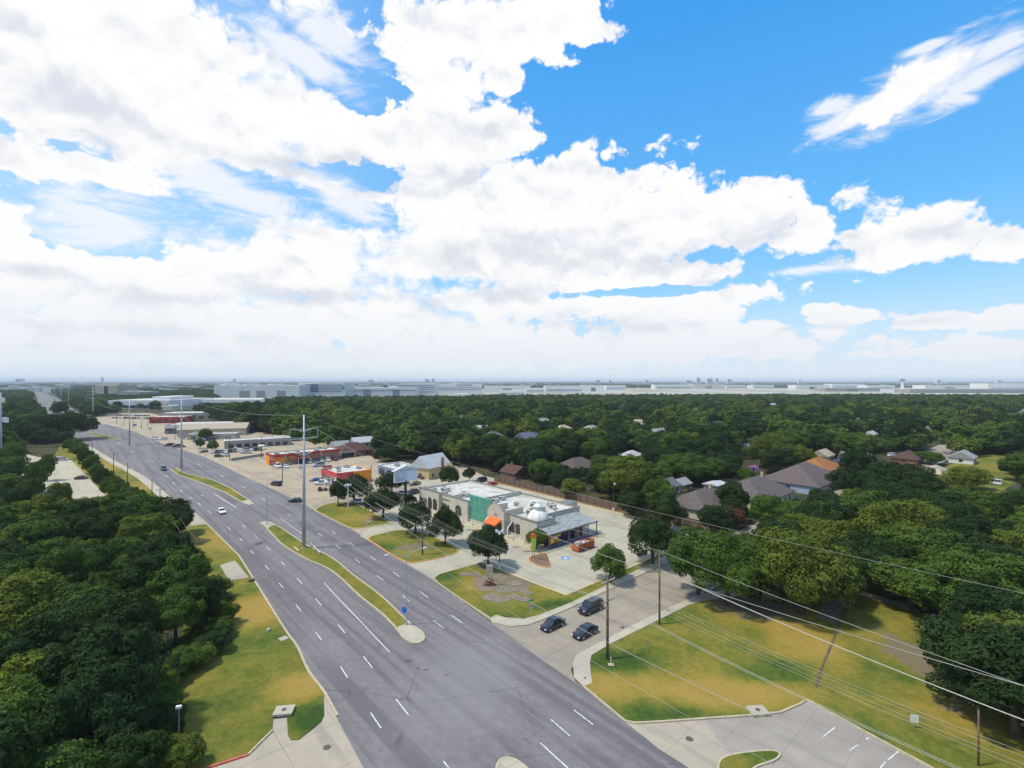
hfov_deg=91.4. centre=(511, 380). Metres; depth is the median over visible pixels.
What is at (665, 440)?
tree
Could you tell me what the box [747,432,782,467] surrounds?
tree
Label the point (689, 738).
manhole cover
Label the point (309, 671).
roadside kerb
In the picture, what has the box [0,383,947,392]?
suburb
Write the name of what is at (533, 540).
blade sign
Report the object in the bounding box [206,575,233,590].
bush
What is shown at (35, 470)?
tree
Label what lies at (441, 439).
tree
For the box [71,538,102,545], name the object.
tree
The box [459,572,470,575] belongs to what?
concrete slab
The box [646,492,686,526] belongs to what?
tree
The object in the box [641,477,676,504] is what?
tree
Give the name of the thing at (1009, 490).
tree
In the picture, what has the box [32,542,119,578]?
tree
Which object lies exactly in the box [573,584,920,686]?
lawn walk
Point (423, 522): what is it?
utility pole
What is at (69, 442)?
tree
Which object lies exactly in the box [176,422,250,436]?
commercial building
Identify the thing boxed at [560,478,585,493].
tree
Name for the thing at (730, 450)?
tree
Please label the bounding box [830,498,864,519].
tree
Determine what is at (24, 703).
tree
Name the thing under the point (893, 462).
tree
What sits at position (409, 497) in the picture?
bush
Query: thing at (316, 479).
parked coupe
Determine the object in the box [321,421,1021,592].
overhead line
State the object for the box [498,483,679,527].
back kerb
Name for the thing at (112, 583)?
tree
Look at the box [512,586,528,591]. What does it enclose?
concrete slab
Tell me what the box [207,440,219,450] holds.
bush
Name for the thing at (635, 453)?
house
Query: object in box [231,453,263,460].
wall
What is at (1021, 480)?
tree
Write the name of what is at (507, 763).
median
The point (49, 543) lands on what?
tree
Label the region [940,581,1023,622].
tree
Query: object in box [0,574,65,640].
tree
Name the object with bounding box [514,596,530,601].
concrete slab
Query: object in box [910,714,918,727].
notice board
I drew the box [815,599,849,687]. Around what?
ditch
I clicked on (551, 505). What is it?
rooftop unit
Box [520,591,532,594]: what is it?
concrete slab
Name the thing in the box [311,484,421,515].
drive
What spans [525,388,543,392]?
airport building
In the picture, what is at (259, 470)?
business lots
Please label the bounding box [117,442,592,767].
road markings
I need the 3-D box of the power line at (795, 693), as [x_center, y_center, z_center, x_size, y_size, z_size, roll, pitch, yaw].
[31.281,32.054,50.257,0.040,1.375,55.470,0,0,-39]
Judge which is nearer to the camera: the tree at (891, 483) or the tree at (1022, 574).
the tree at (1022, 574)
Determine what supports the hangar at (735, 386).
on the airfield
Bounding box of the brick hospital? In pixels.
[95,383,136,393]
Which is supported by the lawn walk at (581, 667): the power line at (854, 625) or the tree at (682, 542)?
the tree at (682, 542)
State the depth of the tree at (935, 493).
135.18 m
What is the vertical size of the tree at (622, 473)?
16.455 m
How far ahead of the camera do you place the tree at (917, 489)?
140.79 m
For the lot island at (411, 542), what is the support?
on the strip lot at (614, 526)
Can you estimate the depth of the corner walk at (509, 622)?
88.75 m
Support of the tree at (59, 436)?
on the verge lawn at (245, 683)
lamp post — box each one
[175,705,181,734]
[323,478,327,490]
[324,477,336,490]
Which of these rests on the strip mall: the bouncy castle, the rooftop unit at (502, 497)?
the rooftop unit at (502, 497)
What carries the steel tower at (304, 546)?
on the median at (374, 598)
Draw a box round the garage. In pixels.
[378,462,410,474]
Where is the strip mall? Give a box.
[419,480,579,543]
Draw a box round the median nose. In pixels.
[397,623,422,641]
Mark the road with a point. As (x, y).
(474, 689)
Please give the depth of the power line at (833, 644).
61.46 m
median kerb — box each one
[170,469,253,504]
[260,521,424,643]
[495,756,527,767]
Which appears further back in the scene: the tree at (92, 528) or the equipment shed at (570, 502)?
the equipment shed at (570, 502)
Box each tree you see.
[0,455,30,474]
[0,464,18,474]
[0,486,35,505]
[0,503,22,517]
[0,508,17,527]
[0,512,22,528]
[0,513,72,541]
[0,529,30,556]
[0,535,32,558]
[0,551,30,569]
[0,557,30,581]
[0,567,74,630]
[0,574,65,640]
[0,627,56,667]
[0,647,71,693]
[0,664,69,724]
[0,688,60,764]
[0,711,48,767]
[6,493,78,522]
[6,737,104,767]
[9,414,60,442]
[13,476,45,496]
[14,584,139,660]
[20,524,73,553]
[22,459,52,483]
[23,553,43,569]
[25,580,129,638]
[26,536,84,559]
[28,621,173,740]
[30,653,158,750]
[31,490,67,500]
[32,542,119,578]
[34,546,105,586]
[39,454,58,480]
[46,482,72,497]
[46,512,89,538]
[47,409,99,436]
[47,431,74,442]
[49,401,69,414]
[49,498,98,515]
[61,438,82,448]
[68,443,88,454]
[70,585,161,645]
[71,502,143,540]
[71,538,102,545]
[74,496,106,502]
[76,449,94,464]
[78,570,121,592]
[81,454,101,469]
[81,581,117,591]
[86,463,107,476]
[90,469,117,484]
[90,537,115,545]
[90,720,174,767]
[91,490,153,507]
[91,500,131,530]
[96,554,130,582]
[98,476,124,492]
[104,535,150,551]
[104,551,131,580]
[105,482,130,493]
[105,513,170,542]
[111,486,150,494]
[113,493,162,515]
[114,540,211,597]
[115,541,157,567]
[131,531,198,587]
[137,512,179,542]
[138,545,212,595]
[141,582,208,644]
[142,501,194,532]
[152,495,193,521]
[197,428,212,437]
[329,478,347,504]
[335,473,374,498]
[362,487,403,517]
[374,471,409,491]
[397,498,431,532]
[419,426,441,453]
[425,504,463,543]
[438,433,459,458]
[439,465,459,482]
[442,434,473,464]
[443,430,475,462]
[462,467,475,477]
[465,523,508,564]
[469,434,503,466]
[479,440,515,470]
[518,438,552,453]
[518,438,562,466]
[525,528,547,548]
[535,427,573,462]
[550,445,561,461]
[555,430,589,459]
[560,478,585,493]
[577,438,607,459]
[589,542,628,579]
[593,479,619,498]
[596,453,651,491]
[617,487,647,515]
[627,512,674,563]
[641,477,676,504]
[643,447,677,464]
[646,461,673,479]
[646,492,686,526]
[659,432,682,447]
[664,524,730,594]
[666,420,694,430]
[668,435,708,455]
[673,452,706,480]
[676,428,700,439]
[679,451,707,479]
[682,529,769,602]
[695,431,735,456]
[695,504,738,534]
[702,425,732,443]
[705,449,741,476]
[706,457,741,479]
[714,480,750,505]
[716,445,744,466]
[719,555,786,606]
[721,498,749,514]
[728,531,757,547]
[731,431,744,447]
[742,525,868,614]
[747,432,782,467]
[748,493,793,520]
[750,517,807,538]
[758,448,797,470]
[768,432,795,446]
[775,428,811,447]
[777,512,822,532]
[783,499,813,505]
[786,500,844,523]
[792,500,851,523]
[802,517,859,546]
[804,540,866,602]
[805,448,817,460]
[805,491,840,502]
[808,488,833,498]
[824,466,861,491]
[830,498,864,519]
[834,528,908,590]
[836,502,872,525]
[838,446,877,474]
[838,495,849,503]
[846,488,896,503]
[849,498,930,536]
[854,540,916,590]
[855,521,909,542]
[856,460,902,484]
[856,482,909,497]
[863,479,903,490]
[864,554,939,610]
[865,482,921,501]
[882,461,912,470]
[883,417,924,449]
[889,485,929,493]
[891,463,921,471]
[893,526,974,561]
[896,469,946,491]
[900,498,950,525]
[907,546,1023,619]
[910,498,953,510]
[911,613,1020,705]
[912,492,977,513]
[913,451,946,463]
[913,463,938,476]
[921,491,970,503]
[925,517,979,535]
[933,526,994,549]
[933,618,1023,738]
[934,474,976,490]
[936,486,963,492]
[937,564,968,585]
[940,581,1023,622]
[941,466,995,485]
[943,507,997,528]
[944,503,992,535]
[945,548,1023,601]
[947,489,993,502]
[948,541,1011,554]
[960,608,1023,659]
[963,498,996,527]
[970,489,998,495]
[975,493,1016,524]
[978,543,1023,560]
[980,524,1023,552]
[984,520,1022,542]
[991,489,1023,525]
[995,505,1023,528]
[996,452,1023,480]
[1002,487,1023,494]
[1010,504,1021,512]
[1013,561,1023,590]
[1015,513,1023,529]
[1018,473,1023,489]
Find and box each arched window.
[455,505,460,515]
[509,521,514,532]
[515,523,519,534]
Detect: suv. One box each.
[270,480,281,485]
[475,476,486,481]
[577,596,603,615]
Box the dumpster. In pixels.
[571,537,593,552]
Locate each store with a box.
[159,411,213,418]
[266,447,339,465]
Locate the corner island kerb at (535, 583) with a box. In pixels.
[434,556,664,618]
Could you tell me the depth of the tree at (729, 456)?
207.76 m
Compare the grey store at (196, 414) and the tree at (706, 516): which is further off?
the grey store at (196, 414)
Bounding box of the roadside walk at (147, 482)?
[88,446,167,500]
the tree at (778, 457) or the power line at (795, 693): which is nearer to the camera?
the power line at (795, 693)
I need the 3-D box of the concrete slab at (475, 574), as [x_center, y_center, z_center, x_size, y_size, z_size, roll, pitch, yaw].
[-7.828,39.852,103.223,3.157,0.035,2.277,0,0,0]
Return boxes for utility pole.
[418,515,427,554]
[601,577,614,659]
[658,550,660,624]
[977,710,979,766]
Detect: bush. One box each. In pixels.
[138,703,187,737]
[143,678,184,718]
[143,731,206,767]
[148,662,180,688]
[159,656,186,676]
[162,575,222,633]
[164,644,205,672]
[189,640,217,668]
[192,629,232,650]
[194,438,204,446]
[195,615,234,636]
[205,599,241,621]
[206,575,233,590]
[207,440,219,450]
[211,589,235,604]
[403,494,415,503]
[724,505,746,525]
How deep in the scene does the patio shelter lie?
126.22 m
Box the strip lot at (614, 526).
[361,471,694,593]
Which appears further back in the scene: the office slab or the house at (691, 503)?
the office slab
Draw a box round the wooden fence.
[494,475,716,533]
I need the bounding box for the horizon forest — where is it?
[0,381,1023,387]
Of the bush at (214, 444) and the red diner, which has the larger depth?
the red diner
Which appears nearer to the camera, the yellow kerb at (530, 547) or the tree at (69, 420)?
the yellow kerb at (530, 547)
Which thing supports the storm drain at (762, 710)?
on the entry drive at (705, 748)
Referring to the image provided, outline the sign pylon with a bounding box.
[391,465,418,504]
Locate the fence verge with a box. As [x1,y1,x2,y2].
[495,481,729,533]
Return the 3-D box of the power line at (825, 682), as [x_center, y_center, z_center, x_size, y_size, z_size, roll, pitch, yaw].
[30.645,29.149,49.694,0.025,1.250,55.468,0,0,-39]
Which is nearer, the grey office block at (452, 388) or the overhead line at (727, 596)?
the overhead line at (727, 596)
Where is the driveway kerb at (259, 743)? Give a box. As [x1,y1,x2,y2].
[247,730,272,755]
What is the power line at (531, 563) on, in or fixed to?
hanging from the utility pole at (607, 620)
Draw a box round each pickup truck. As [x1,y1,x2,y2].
[314,479,329,484]
[407,488,418,493]
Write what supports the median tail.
on the median at (374, 598)
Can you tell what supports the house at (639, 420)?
on the ground at (48, 448)
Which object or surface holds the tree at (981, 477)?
on the park lawn at (686, 661)
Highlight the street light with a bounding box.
[385,547,426,624]
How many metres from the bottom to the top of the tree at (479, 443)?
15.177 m
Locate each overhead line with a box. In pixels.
[287,461,777,767]
[291,441,876,767]
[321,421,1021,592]
[322,432,1023,685]
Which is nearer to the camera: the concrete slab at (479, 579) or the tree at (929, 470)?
the concrete slab at (479, 579)
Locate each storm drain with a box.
[272,704,295,717]
[745,705,770,716]
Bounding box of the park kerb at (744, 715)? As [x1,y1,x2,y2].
[583,686,933,767]
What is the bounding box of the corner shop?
[321,464,370,483]
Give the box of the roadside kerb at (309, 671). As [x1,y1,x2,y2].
[94,448,338,716]
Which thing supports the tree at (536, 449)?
on the ground at (48, 448)
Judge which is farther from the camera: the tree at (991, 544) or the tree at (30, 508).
the tree at (30, 508)
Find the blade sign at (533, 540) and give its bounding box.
[531,533,535,559]
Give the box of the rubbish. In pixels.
[574,540,587,545]
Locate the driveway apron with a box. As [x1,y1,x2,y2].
[188,513,204,525]
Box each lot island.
[316,502,387,527]
[369,530,457,561]
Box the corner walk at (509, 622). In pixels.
[490,557,668,626]
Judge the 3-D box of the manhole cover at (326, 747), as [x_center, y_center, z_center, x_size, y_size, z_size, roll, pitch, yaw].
[-20.191,39.986,54.570,0.840,0.012,0.840,0,0,0]
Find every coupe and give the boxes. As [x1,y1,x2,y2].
[309,477,321,480]
[487,481,497,484]
[571,622,598,639]
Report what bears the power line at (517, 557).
attached to the utility pole at (607, 620)
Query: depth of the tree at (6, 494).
132.30 m
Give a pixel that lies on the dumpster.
(585, 545)
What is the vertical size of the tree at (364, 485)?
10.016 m
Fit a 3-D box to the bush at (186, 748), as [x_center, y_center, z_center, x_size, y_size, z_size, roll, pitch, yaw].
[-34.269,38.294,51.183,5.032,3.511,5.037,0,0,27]
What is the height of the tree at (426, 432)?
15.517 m
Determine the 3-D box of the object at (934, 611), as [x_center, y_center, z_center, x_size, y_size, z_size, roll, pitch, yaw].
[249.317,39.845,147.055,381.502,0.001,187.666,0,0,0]
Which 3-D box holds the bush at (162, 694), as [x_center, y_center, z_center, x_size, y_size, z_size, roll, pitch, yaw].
[-41.307,37.949,58.934,4.449,4.210,4.857,0,0,-17]
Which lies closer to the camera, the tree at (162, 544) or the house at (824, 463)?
the tree at (162, 544)
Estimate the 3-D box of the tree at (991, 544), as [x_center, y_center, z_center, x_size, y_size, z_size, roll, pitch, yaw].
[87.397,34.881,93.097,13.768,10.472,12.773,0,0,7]
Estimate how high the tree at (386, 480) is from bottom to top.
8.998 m
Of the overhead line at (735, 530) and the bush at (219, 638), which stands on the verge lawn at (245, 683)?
the bush at (219, 638)
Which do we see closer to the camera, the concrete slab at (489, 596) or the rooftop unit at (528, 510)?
the concrete slab at (489, 596)
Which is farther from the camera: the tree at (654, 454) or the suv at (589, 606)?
the tree at (654, 454)
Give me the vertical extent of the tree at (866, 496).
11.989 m
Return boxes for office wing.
[354,386,418,396]
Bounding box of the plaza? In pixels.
[224,436,290,448]
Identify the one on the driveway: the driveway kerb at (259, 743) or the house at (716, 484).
the driveway kerb at (259, 743)
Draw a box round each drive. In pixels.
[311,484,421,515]
[626,719,730,767]
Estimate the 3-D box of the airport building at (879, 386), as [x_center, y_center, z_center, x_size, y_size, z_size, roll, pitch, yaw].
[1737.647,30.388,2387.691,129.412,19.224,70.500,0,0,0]
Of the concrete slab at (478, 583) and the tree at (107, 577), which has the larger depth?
the concrete slab at (478, 583)
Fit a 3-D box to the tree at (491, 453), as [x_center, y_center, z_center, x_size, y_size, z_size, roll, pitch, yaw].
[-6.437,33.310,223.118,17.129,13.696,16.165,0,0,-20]
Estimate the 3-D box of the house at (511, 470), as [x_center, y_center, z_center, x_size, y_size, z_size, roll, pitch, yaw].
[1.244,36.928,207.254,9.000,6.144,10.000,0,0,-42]
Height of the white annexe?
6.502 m
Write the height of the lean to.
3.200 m
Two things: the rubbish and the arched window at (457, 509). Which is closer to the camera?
the rubbish
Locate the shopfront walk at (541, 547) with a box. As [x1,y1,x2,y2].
[425,506,604,552]
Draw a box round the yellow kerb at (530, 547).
[432,512,606,553]
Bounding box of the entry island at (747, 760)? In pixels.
[719,751,778,767]
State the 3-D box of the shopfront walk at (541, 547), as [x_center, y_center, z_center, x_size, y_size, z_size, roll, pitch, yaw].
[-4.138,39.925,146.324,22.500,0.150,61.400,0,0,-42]
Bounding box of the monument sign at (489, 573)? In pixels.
[483,565,495,585]
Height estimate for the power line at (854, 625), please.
1.009 m
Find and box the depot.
[108,396,213,408]
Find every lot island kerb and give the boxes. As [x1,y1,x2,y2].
[315,502,389,528]
[368,530,458,562]
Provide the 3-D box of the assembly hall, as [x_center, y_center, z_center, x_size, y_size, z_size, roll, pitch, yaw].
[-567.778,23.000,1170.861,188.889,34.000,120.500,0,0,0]
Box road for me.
[34,392,687,767]
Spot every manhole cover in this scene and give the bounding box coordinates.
[323,745,330,749]
[686,736,692,741]
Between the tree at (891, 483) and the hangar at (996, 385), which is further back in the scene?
the hangar at (996, 385)
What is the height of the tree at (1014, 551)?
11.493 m
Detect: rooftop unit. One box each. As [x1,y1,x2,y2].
[440,486,449,491]
[460,492,469,497]
[492,497,498,502]
[498,495,505,500]
[526,508,533,514]
[530,502,540,506]
[549,503,556,508]
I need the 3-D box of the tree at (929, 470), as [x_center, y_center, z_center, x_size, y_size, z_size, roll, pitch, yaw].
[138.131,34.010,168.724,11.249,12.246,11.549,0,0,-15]
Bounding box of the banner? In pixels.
[550,533,560,543]
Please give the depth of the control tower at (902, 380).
2195.30 m
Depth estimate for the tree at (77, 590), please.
72.33 m
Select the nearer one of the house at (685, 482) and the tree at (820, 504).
the tree at (820, 504)
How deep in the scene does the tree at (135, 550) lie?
97.74 m
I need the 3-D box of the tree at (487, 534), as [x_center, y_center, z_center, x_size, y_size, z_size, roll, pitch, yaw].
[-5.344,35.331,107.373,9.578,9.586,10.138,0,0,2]
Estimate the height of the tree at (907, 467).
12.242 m
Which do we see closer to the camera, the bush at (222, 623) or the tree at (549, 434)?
the bush at (222, 623)
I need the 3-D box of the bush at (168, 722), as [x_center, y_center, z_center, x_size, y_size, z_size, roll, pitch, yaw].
[-38.499,38.070,54.975,4.980,3.972,4.984,0,0,-5]
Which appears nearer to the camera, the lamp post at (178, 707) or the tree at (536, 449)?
the lamp post at (178, 707)
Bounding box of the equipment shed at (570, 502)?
[558,499,576,505]
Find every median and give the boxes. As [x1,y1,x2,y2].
[92,433,117,439]
[172,469,250,505]
[268,525,405,626]
[498,758,524,767]
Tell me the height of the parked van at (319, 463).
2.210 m
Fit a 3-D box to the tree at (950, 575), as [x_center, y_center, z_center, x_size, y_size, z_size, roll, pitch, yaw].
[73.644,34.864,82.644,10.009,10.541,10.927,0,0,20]
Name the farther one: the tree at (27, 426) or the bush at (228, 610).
the tree at (27, 426)
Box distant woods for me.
[0,384,1023,715]
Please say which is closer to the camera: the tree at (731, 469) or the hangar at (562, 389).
the tree at (731, 469)
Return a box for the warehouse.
[165,421,261,433]
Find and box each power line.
[371,465,658,550]
[424,518,602,580]
[424,528,605,598]
[427,531,603,599]
[429,515,609,576]
[432,519,607,578]
[446,531,600,582]
[602,583,1020,767]
[605,581,1022,763]
[606,600,954,767]
[610,600,959,767]
[637,592,1023,756]
[658,599,1022,751]
[660,569,1023,719]
[660,570,1023,720]
[661,551,1020,684]
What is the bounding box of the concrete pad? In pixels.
[220,561,247,579]
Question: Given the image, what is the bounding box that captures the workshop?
[187,432,239,439]
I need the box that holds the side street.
[492,409,1023,685]
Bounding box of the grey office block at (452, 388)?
[439,383,481,393]
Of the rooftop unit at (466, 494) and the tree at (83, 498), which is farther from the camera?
the rooftop unit at (466, 494)
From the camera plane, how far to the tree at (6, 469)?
181.33 m
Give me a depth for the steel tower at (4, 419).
229.67 m
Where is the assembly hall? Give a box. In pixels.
[214,384,310,397]
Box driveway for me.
[213,695,362,767]
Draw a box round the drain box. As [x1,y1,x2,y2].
[278,636,288,641]
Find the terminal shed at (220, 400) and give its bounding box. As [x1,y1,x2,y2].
[200,398,265,403]
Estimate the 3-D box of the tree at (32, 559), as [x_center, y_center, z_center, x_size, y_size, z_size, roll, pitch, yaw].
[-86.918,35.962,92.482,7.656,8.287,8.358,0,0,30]
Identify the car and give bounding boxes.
[73,475,88,479]
[217,507,225,513]
[287,497,301,502]
[351,498,362,503]
[396,490,408,494]
[409,480,420,485]
[539,615,565,631]
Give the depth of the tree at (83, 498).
134.67 m
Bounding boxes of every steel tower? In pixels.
[0,392,8,447]
[122,400,135,444]
[170,397,189,468]
[285,415,321,548]
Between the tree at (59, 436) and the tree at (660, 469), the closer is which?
the tree at (660, 469)
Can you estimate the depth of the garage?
213.75 m
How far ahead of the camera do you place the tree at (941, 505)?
124.11 m
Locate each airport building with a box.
[452,393,469,395]
[500,390,524,394]
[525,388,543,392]
[688,384,724,388]
[788,385,829,388]
[814,388,879,390]
[823,384,864,387]
[857,385,894,388]
[894,389,1023,392]
[912,385,969,388]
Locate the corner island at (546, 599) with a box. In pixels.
[435,556,661,618]
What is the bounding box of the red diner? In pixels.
[149,415,193,422]
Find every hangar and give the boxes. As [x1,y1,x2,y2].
[484,386,529,391]
[544,386,581,392]
[580,385,603,390]
[604,385,625,389]
[651,385,692,388]
[725,385,745,387]
[747,385,773,387]
[970,383,1023,388]
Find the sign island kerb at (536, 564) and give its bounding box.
[528,552,551,567]
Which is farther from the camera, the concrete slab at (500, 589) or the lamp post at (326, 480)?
the lamp post at (326, 480)
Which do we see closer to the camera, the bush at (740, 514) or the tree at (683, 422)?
the bush at (740, 514)
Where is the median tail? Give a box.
[261,522,274,527]
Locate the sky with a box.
[0,0,1023,381]
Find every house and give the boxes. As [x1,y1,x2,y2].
[329,440,348,447]
[336,442,373,455]
[349,436,372,446]
[410,452,453,479]
[499,462,528,479]
[514,431,537,438]
[560,457,590,473]
[618,450,641,456]
[634,419,644,424]
[652,428,665,431]
[665,477,681,493]
[675,477,692,491]
[676,484,721,519]
[702,480,724,489]
[728,472,796,508]
[764,462,834,494]
[802,456,838,470]
[809,448,835,460]
[865,430,878,434]
[889,450,923,463]
[927,465,946,475]
[947,449,977,464]
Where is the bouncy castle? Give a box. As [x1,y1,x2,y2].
[749,465,757,471]
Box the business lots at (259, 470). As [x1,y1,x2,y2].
[84,413,489,619]
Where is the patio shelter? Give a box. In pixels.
[539,511,597,548]
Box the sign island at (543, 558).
[529,553,550,565]
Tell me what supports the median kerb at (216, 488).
on the road
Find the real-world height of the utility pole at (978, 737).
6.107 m
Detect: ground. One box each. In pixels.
[20,382,1023,764]
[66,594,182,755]
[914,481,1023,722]
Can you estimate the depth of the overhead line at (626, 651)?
47.98 m
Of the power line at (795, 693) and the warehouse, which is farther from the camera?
the warehouse
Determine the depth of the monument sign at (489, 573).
97.38 m
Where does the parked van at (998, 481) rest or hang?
on the park lawn at (686, 661)
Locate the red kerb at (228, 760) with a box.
[204,754,247,767]
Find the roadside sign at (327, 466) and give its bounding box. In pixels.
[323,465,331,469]
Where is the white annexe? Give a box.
[160,405,185,410]
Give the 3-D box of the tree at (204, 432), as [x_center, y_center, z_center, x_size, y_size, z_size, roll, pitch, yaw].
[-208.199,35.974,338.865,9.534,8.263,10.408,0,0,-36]
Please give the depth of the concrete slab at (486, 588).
95.95 m
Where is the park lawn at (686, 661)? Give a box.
[585,450,1023,767]
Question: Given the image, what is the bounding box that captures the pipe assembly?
[365,515,371,523]
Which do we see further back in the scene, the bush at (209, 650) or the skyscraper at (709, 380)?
the skyscraper at (709, 380)
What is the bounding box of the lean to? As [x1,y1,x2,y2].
[340,451,355,457]
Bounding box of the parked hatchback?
[57,457,68,460]
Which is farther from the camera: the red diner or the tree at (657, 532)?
the red diner
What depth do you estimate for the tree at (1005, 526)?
108.38 m
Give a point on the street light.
(406, 622)
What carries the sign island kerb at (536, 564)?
on the strip lot at (614, 526)
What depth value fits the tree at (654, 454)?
204.72 m
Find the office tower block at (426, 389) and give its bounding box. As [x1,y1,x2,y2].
[398,383,438,395]
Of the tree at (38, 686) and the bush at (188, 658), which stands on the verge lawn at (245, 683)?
the bush at (188, 658)
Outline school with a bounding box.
[118,390,159,396]
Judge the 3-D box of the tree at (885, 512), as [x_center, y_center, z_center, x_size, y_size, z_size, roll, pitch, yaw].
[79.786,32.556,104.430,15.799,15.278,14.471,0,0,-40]
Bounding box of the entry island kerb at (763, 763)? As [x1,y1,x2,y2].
[717,749,780,767]
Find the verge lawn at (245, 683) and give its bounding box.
[55,443,323,767]
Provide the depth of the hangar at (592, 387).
1904.76 m
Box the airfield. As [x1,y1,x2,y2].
[431,388,1023,395]
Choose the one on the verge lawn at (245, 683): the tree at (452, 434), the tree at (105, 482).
the tree at (105, 482)
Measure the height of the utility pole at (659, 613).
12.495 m
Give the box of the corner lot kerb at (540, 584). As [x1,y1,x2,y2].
[441,555,655,594]
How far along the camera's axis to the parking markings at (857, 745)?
54.25 m
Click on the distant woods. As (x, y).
(392, 426)
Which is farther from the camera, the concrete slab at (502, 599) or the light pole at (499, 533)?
the light pole at (499, 533)
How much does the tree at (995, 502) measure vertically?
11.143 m
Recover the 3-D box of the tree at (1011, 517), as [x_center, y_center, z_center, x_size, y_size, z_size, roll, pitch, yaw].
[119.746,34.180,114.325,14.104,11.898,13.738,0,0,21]
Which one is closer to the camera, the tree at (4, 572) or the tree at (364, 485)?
the tree at (4, 572)
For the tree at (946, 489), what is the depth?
144.60 m
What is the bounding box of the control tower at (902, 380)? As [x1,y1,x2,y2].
[900,378,904,388]
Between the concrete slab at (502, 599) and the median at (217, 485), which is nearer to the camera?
the concrete slab at (502, 599)
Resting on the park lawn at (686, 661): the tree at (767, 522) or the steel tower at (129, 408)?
the tree at (767, 522)
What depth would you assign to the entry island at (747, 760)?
52.64 m
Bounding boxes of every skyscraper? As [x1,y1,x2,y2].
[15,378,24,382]
[706,378,712,382]
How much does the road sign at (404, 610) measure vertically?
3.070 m
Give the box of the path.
[817,593,848,623]
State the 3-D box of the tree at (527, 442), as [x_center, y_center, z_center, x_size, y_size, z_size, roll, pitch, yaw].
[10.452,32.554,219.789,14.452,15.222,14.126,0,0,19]
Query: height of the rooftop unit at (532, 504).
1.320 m
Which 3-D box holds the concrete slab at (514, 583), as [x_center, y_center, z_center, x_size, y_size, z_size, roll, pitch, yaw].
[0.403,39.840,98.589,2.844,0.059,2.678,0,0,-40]
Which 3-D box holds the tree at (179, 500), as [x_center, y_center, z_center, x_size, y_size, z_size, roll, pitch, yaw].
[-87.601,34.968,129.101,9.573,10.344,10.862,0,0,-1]
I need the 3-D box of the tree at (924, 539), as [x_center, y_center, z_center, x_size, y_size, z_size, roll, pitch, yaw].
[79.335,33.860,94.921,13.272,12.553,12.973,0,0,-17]
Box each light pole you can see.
[495,529,503,568]
[613,483,615,510]
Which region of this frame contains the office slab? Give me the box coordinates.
[299,383,353,396]
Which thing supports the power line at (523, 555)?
attached to the utility pole at (423, 522)
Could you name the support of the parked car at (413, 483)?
on the drive at (349, 499)
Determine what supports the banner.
hanging from the patio shelter
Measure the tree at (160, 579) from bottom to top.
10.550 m
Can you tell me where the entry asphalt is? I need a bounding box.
[705,701,927,767]
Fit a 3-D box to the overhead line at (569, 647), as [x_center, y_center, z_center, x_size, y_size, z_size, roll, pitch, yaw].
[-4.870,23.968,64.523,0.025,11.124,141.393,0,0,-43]
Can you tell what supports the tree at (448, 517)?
on the lot island at (411, 542)
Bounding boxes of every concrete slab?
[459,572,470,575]
[468,572,480,575]
[473,577,486,581]
[473,582,483,585]
[477,586,496,590]
[482,593,502,600]
[492,596,511,602]
[493,575,507,580]
[495,586,513,592]
[505,580,521,585]
[505,594,518,598]
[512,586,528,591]
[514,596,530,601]
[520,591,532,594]
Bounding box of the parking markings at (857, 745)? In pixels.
[822,727,898,767]
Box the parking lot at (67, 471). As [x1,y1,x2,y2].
[22,454,105,499]
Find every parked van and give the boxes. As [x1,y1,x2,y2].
[274,462,280,467]
[312,461,324,466]
[988,479,1001,484]
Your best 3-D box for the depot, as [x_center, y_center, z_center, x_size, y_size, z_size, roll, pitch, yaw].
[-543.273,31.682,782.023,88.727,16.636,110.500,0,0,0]
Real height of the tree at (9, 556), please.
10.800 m
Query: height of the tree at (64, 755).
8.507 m
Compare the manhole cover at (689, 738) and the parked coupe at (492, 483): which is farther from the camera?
the parked coupe at (492, 483)
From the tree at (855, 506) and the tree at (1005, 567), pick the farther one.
the tree at (855, 506)
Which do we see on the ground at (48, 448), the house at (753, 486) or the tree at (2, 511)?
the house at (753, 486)
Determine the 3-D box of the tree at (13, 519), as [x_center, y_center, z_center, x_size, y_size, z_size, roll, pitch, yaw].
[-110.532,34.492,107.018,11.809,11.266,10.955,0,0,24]
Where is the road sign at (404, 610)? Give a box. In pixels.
[402,607,406,624]
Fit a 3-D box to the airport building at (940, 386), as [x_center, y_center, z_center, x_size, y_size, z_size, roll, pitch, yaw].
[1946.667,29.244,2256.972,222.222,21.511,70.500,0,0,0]

